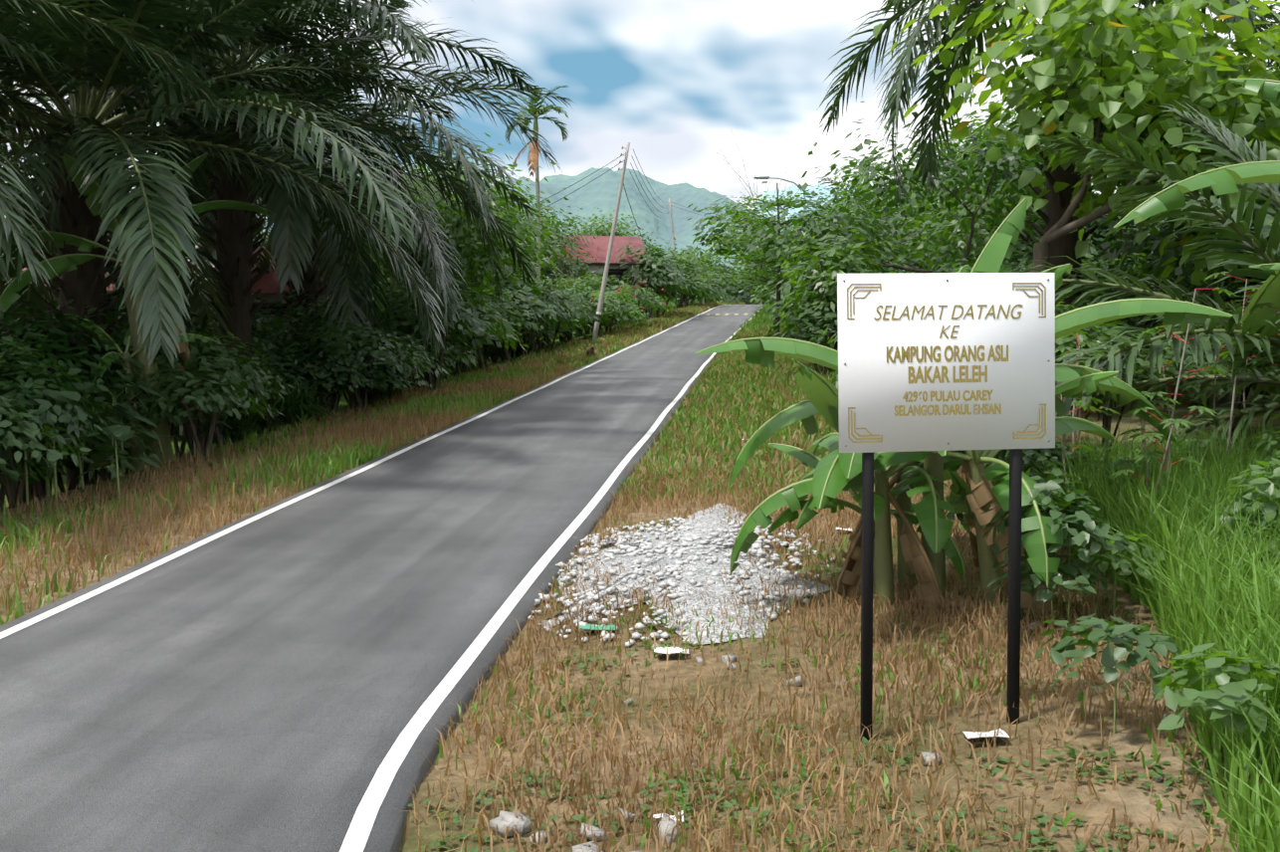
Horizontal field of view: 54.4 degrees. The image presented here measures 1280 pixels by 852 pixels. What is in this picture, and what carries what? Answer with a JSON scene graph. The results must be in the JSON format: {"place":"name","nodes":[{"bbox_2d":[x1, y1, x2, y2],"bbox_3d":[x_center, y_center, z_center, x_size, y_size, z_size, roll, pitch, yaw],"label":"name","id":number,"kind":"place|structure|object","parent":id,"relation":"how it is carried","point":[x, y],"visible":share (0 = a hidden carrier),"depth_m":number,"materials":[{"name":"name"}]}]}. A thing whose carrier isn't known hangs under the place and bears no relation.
{"place":"outdoors","nodes":[
{"label":"outdoors","id":0,"kind":"place"},
{"bbox_2d":[0,304,764,851],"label":"road","id":1,"kind":"structure","parent":0,"point":[269,681],"depth_m":9.07,"materials":[{"name":"grey asphalt"}]},
{"bbox_2d":[0,304,751,851],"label":"road markings","id":2,"kind":"structure","parent":1,"relation":"on","point":[366,812],"depth_m":9.60,"materials":[{"name":"paint"}]},
{"bbox_2d":[4,182,859,284],"bbox_3d":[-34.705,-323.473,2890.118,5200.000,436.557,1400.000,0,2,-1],"label":"tree","id":3,"kind":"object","parent":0,"point":[794,188],"depth_m":2588.74,"materials":[{"name":"green plant"}]},
{"bbox_2d":[256,167,858,275],"bbox_3d":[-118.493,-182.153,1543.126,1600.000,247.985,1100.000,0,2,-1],"label":"forest hill","id":4,"kind":"structure","parent":0,"point":[600,192],"depth_m":1346.35,"materials":[{"name":"green plant"}]},
{"bbox_2d":[0,301,1279,851],"bbox_3d":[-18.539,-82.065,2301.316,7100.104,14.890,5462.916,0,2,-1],"label":"ground","id":5,"kind":"structure","parent":0,"point":[1133,795],"depth_m":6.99,"materials":[{"name":"brown plant"}]},
{"bbox_2d":[0,84,209,338],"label":"tree","id":6,"kind":"object","parent":5,"relation":"on","point":[109,272],"visible":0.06,"depth_m":28.69,"materials":[{"name":"green plant"}]},
{"bbox_2d":[0,369,233,506],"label":"bushes","id":7,"kind":"object","parent":5,"relation":"on","point":[127,412],"visible":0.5,"depth_m":17.11,"materials":[{"name":"green plant"}]},
{"bbox_2d":[0,0,238,286],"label":"oil palm","id":8,"kind":"object","parent":5,"relation":"on","point":[12,223],"visible":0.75,"depth_m":16.65,"materials":[{"name":"green plant"}]},
{"bbox_2d":[0,151,274,473],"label":"banana","id":9,"kind":"object","parent":5,"relation":"on","point":[9,296],"visible":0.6,"depth_m":19.80,"materials":[{"name":"green plant"}]},
{"bbox_2d":[7,246,350,435],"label":"house","id":10,"kind":"structure","parent":5,"relation":"on","point":[267,284],"depth_m":35.80,"materials":[{"name":"red metal"}]},
{"bbox_2d":[0,281,359,498],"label":"bushes","id":11,"kind":"object","parent":5,"relation":"on","point":[58,344],"visible":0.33,"depth_m":19.39,"materials":[{"name":"green plant"}]},
{"bbox_2d":[0,24,402,430],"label":"tree","id":12,"kind":"object","parent":5,"relation":"on","point":[106,275],"depth_m":36.84,"materials":[{"name":"green plant"}]},
{"bbox_2d":[0,311,482,508],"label":"shrubs","id":13,"kind":"object","parent":5,"relation":"on","point":[354,368],"visible":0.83,"depth_m":20.06,"materials":[{"name":"green plant"}]},
{"bbox_2d":[0,0,485,489],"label":"oil palm","id":14,"kind":"object","parent":5,"relation":"on","point":[49,65],"visible":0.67,"depth_m":19.97,"materials":[{"name":"green plant"}]},
{"bbox_2d":[0,269,541,393],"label":"shrubs","id":15,"kind":"object","parent":5,"relation":"on","point":[346,309],"visible":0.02,"depth_m":55.32,"materials":[{"name":"green plant"}]},
{"bbox_2d":[0,0,562,444],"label":"oil palm","id":16,"kind":"object","parent":5,"relation":"on","point":[233,229],"visible":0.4,"depth_m":25.86,"materials":[{"name":"green plant"}]},
{"bbox_2d":[9,0,575,417],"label":"oil palm","id":17,"kind":"object","parent":5,"relation":"on","point":[310,281],"visible":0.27,"depth_m":30.91,"materials":[{"name":"green plant"}]},
{"bbox_2d":[173,364,421,443],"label":"spiky clumps","id":18,"kind":"object","parent":5,"relation":"on","point":[299,408],"visible":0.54,"depth_m":24.37,"materials":[{"name":"green plant"}]},
{"bbox_2d":[0,199,757,298],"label":"woods","id":19,"kind":"object","parent":5,"relation":"on","point":[725,270],"visible":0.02,"depth_m":145.88,"materials":[{"name":"green plant"}]},
{"bbox_2d":[257,132,573,386],"bbox_3d":[-7.169,-5.582,39.671,13.346,8.992,9.799,2,3,44],"label":"tree","id":20,"kind":"object","parent":5,"relation":"on","point":[460,235],"visible":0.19,"depth_m":37.05,"materials":[{"name":"green plant"}]},
{"bbox_2d":[261,137,580,389],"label":"tree","id":21,"kind":"object","parent":5,"relation":"on","point":[512,217],"visible":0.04,"depth_m":46.54,"materials":[{"name":"green plant"}]},
{"bbox_2d":[215,259,654,412],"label":"shrubs","id":22,"kind":"object","parent":5,"relation":"on","point":[493,324],"visible":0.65,"depth_m":42.38,"materials":[{"name":"green plant"}]},
{"bbox_2d":[368,203,567,302],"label":"tree","id":23,"kind":"object","parent":5,"relation":"on","point":[382,268],"visible":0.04,"depth_m":51.40,"materials":[{"name":"green plant"}]},
{"bbox_2d":[452,251,586,357],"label":"bush","id":24,"kind":"object","parent":5,"relation":"on","point":[519,350],"visible":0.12,"depth_m":50.24,"materials":[{"name":"green plant"}]},
{"bbox_2d":[497,85,569,349],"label":"areca palm","id":25,"kind":"object","parent":5,"relation":"on","point":[540,109],"visible":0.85,"depth_m":60.50,"materials":[{"name":"green plant"}]},
{"bbox_2d":[502,173,604,260],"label":"tree","id":26,"kind":"object","parent":5,"relation":"on","point":[566,225],"visible":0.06,"depth_m":72.84,"materials":[{"name":"green plant"}]},
{"bbox_2d":[508,207,601,336],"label":"tree","id":27,"kind":"object","parent":5,"relation":"on","point":[566,269],"visible":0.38,"depth_m":67.85,"materials":[{"name":"green plant"}]},
{"bbox_2d":[510,234,650,339],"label":"house","id":28,"kind":"structure","parent":5,"relation":"on","point":[602,242],"depth_m":73.62,"materials":[{"name":"red metal"}]},
{"bbox_2d":[586,344,595,358],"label":"macaque","id":29,"kind":"object","parent":5,"relation":"on","point":[590,350],"visible":0.81,"depth_m":42.03,"materials":[{"name":"fur"}]},
{"bbox_2d":[591,142,630,341],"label":"utility pole","id":30,"kind":"object","parent":5,"relation":"on","point":[601,298],"visible":0.88,"depth_m":52.44,"materials":[{"name":"concrete"}]},
{"bbox_2d":[373,149,789,273],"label":"overhead wires","id":31,"kind":"object","parent":30,"relation":"attached to","point":[626,195],"visible":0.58,"depth_m":55.98,"materials":[{"name":"grey"}]},
{"bbox_2d":[564,207,657,325],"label":"tree","id":32,"kind":"object","parent":5,"relation":"on","point":[605,229],"visible":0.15,"depth_m":83.31,"materials":[{"name":"green plant"}]},
{"bbox_2d":[585,281,673,320],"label":"flowering shrubs","id":33,"kind":"object","parent":5,"relation":"on","point":[639,300],"visible":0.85,"depth_m":57.24,"materials":[{"name":"green plant"}]},
{"bbox_2d":[582,226,712,297],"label":"tree","id":34,"kind":"object","parent":5,"relation":"on","point":[651,250],"visible":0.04,"depth_m":97.84,"materials":[{"name":"green plant"}]},
{"bbox_2d":[666,198,676,252],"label":"utility pole","id":35,"kind":"object","parent":5,"relation":"on","point":[669,201],"visible":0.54,"depth_m":102.34,"materials":[{"name":"concrete"}]},
{"bbox_2d":[574,242,775,333],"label":"shrubs","id":36,"kind":"object","parent":5,"relation":"on","point":[658,275],"visible":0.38,"depth_m":77.37,"materials":[{"name":"green plant"}]},
{"bbox_2d":[527,503,836,647],"bbox_3d":[0.353,1.237,11.633,2.812,0.507,5.747,0,2,-1],"label":"gravel patch","id":37,"kind":"object","parent":5,"relation":"on","point":[700,548],"visible":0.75,"depth_m":10.47,"materials":[{"name":"white gravel"}]},
{"bbox_2d":[717,131,808,304],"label":"dead tree","id":38,"kind":"object","parent":5,"relation":"on","point":[760,303],"visible":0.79,"depth_m":118.66,"materials":[{"name":"brown wood"}]},
{"bbox_2d":[500,199,1033,297],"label":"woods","id":39,"kind":"object","parent":5,"relation":"on","point":[719,249],"depth_m":117.99,"materials":[{"name":"green plant"}]},
{"bbox_2d":[683,183,853,337],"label":"tree","id":40,"kind":"object","parent":5,"relation":"on","point":[777,203],"visible":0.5,"depth_m":49.56,"materials":[{"name":"green plant"}]},
{"bbox_2d":[717,226,820,322],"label":"tree","id":41,"kind":"object","parent":5,"relation":"on","point":[771,272],"visible":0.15,"depth_m":62.99,"materials":[{"name":"green plant"}]},
{"bbox_2d":[747,257,798,308],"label":"shrubs","id":42,"kind":"object","parent":5,"relation":"on","point":[763,293],"depth_m":74.74,"materials":[{"name":"green plant"}]},
{"bbox_2d":[753,176,805,235],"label":"street light","id":43,"kind":"object","parent":5,"relation":"on","point":[761,177],"visible":0.35,"depth_m":53.56,"materials":[{"name":"metal"}]},
{"bbox_2d":[579,438,1009,822],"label":"litter","id":44,"kind":"object","parent":5,"relation":"on","point":[969,735],"visible":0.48,"depth_m":8.48,"materials":[{"name":"white"}]},
{"bbox_2d":[782,181,872,266],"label":"tree","id":45,"kind":"object","parent":5,"relation":"on","point":[829,208],"visible":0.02,"depth_m":76.39,"materials":[{"name":"green plant"}]},
{"bbox_2d":[489,486,1166,851],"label":"stones","id":46,"kind":"object","parent":5,"relation":"on","point":[525,825],"visible":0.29,"depth_m":5.88,"materials":[{"name":"white stone"}]},
{"bbox_2d":[407,429,1279,851],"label":"weeds","id":47,"kind":"object","parent":5,"relation":"on","point":[1211,701],"visible":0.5,"depth_m":6.49,"materials":[{"name":"green plant"}]},
{"bbox_2d":[840,150,888,188],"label":"areca palm","id":48,"kind":"object","parent":5,"relation":"on","point":[867,163],"visible":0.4,"depth_m":85.52,"materials":[{"name":"green plant"}]},
{"bbox_2d":[781,172,954,274],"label":"tree","id":49,"kind":"object","parent":5,"relation":"on","point":[871,212],"visible":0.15,"depth_m":55.81,"materials":[{"name":"green plant"}]},
{"bbox_2d":[805,204,930,265],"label":"tree","id":50,"kind":"object","parent":5,"relation":"on","point":[869,225],"visible":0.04,"depth_m":61.95,"materials":[{"name":"green plant"}]},
{"bbox_2d":[809,154,945,241],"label":"tree","id":51,"kind":"object","parent":5,"relation":"on","point":[862,176],"visible":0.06,"depth_m":65.66,"materials":[{"name":"green plant"}]},
{"bbox_2d":[693,101,1092,301],"bbox_3d":[6.458,-4.884,32.583,9.200,7.159,10.928,-1,2,-31],"label":"tree","id":52,"kind":"object","parent":5,"relation":"on","point":[1001,174],"visible":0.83,"depth_m":32.23,"materials":[{"name":"green plant"}]},
{"bbox_2d":[837,272,1055,742],"bbox_3d":[1.646,0.562,6.728,1.225,2.781,0.061,0,2,-8],"label":"welcome sign","id":53,"kind":"object","parent":5,"relation":"on","point":[945,361],"visible":1,"depth_m":6.67,"materials":[{"name":"grey metal"}]},
{"bbox_2d":[754,225,1172,375],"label":"shrubs","id":54,"kind":"object","parent":5,"relation":"on","point":[808,309],"visible":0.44,"depth_m":31.03,"materials":[{"name":"green plant"}]},
{"bbox_2d":[695,198,1232,620],"bbox_3d":[2.501,0.090,9.639,3.912,3.685,3.247,-1,2,-25],"label":"banana plant","id":55,"kind":"object","parent":5,"relation":"on","point":[829,478],"visible":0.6,"depth_m":9.35,"materials":[{"name":"green plant"}]},
{"bbox_2d":[799,87,1130,272],"bbox_3d":[10.127,-6.063,37.316,10.485,7.867,10.119,0,2,-1],"label":"tree","id":56,"kind":"object","parent":5,"relation":"on","point":[961,226],"visible":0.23,"depth_m":36.98,"materials":[{"name":"green plant"}]},
{"bbox_2d":[893,64,1096,261],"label":"tree","id":57,"kind":"object","parent":5,"relation":"on","point":[951,231],"depth_m":50.18,"materials":[{"name":"green plant"}]},
{"bbox_2d":[865,118,1159,273],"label":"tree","id":58,"kind":"object","parent":5,"relation":"on","point":[910,233],"visible":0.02,"depth_m":44.21,"materials":[{"name":"green plant"}]},
{"bbox_2d":[814,257,1279,456],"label":"shrubs","id":59,"kind":"object","parent":5,"relation":"on","point":[1129,321],"visible":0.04,"depth_m":16.17,"materials":[{"name":"green plant"}]},
{"bbox_2d":[817,0,1279,396],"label":"oil palm","id":60,"kind":"object","parent":5,"relation":"on","point":[1058,204],"visible":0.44,"depth_m":24.63,"materials":[{"name":"green plant"}]},
{"bbox_2d":[889,201,1231,298],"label":"shrubs","id":61,"kind":"object","parent":5,"relation":"on","point":[1018,247],"visible":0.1,"depth_m":40.42,"materials":[{"name":"green plant"}]},
{"bbox_2d":[872,0,1279,312],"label":"heart leaf tree","id":62,"kind":"object","parent":5,"relation":"on","point":[1117,92],"visible":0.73,"depth_m":18.77,"materials":[{"name":"green plant"}]},
{"bbox_2d":[977,100,1279,462],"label":"oil palm","id":63,"kind":"object","parent":5,"relation":"on","point":[1231,227],"visible":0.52,"depth_m":12.65,"materials":[{"name":"green plant"}]},
{"bbox_2d":[1022,271,1279,511],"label":"cassava plants","id":64,"kind":"object","parent":5,"relation":"on","point":[1077,405],"visible":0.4,"depth_m":11.24,"materials":[{"name":"green plant"}]},
{"bbox_2d":[1029,0,1279,242],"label":"tree","id":65,"kind":"object","parent":5,"relation":"on","point":[1260,118],"visible":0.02,"depth_m":30.56,"materials":[{"name":"green plant"}]},
{"bbox_2d":[1033,70,1279,403],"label":"shrubs","id":66,"kind":"object","parent":5,"relation":"on","point":[1150,243],"visible":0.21,"depth_m":23.91,"materials":[{"name":"green plant"}]},
{"bbox_2d":[1113,78,1279,380],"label":"banana","id":67,"kind":"object","parent":5,"relation":"on","point":[1222,180],"visible":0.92,"depth_m":9.85,"materials":[{"name":"green plant"}]},
{"bbox_2d":[0,0,1279,226],"label":"sky","id":68,"kind":"structure","parent":0,"point":[673,81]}
]}

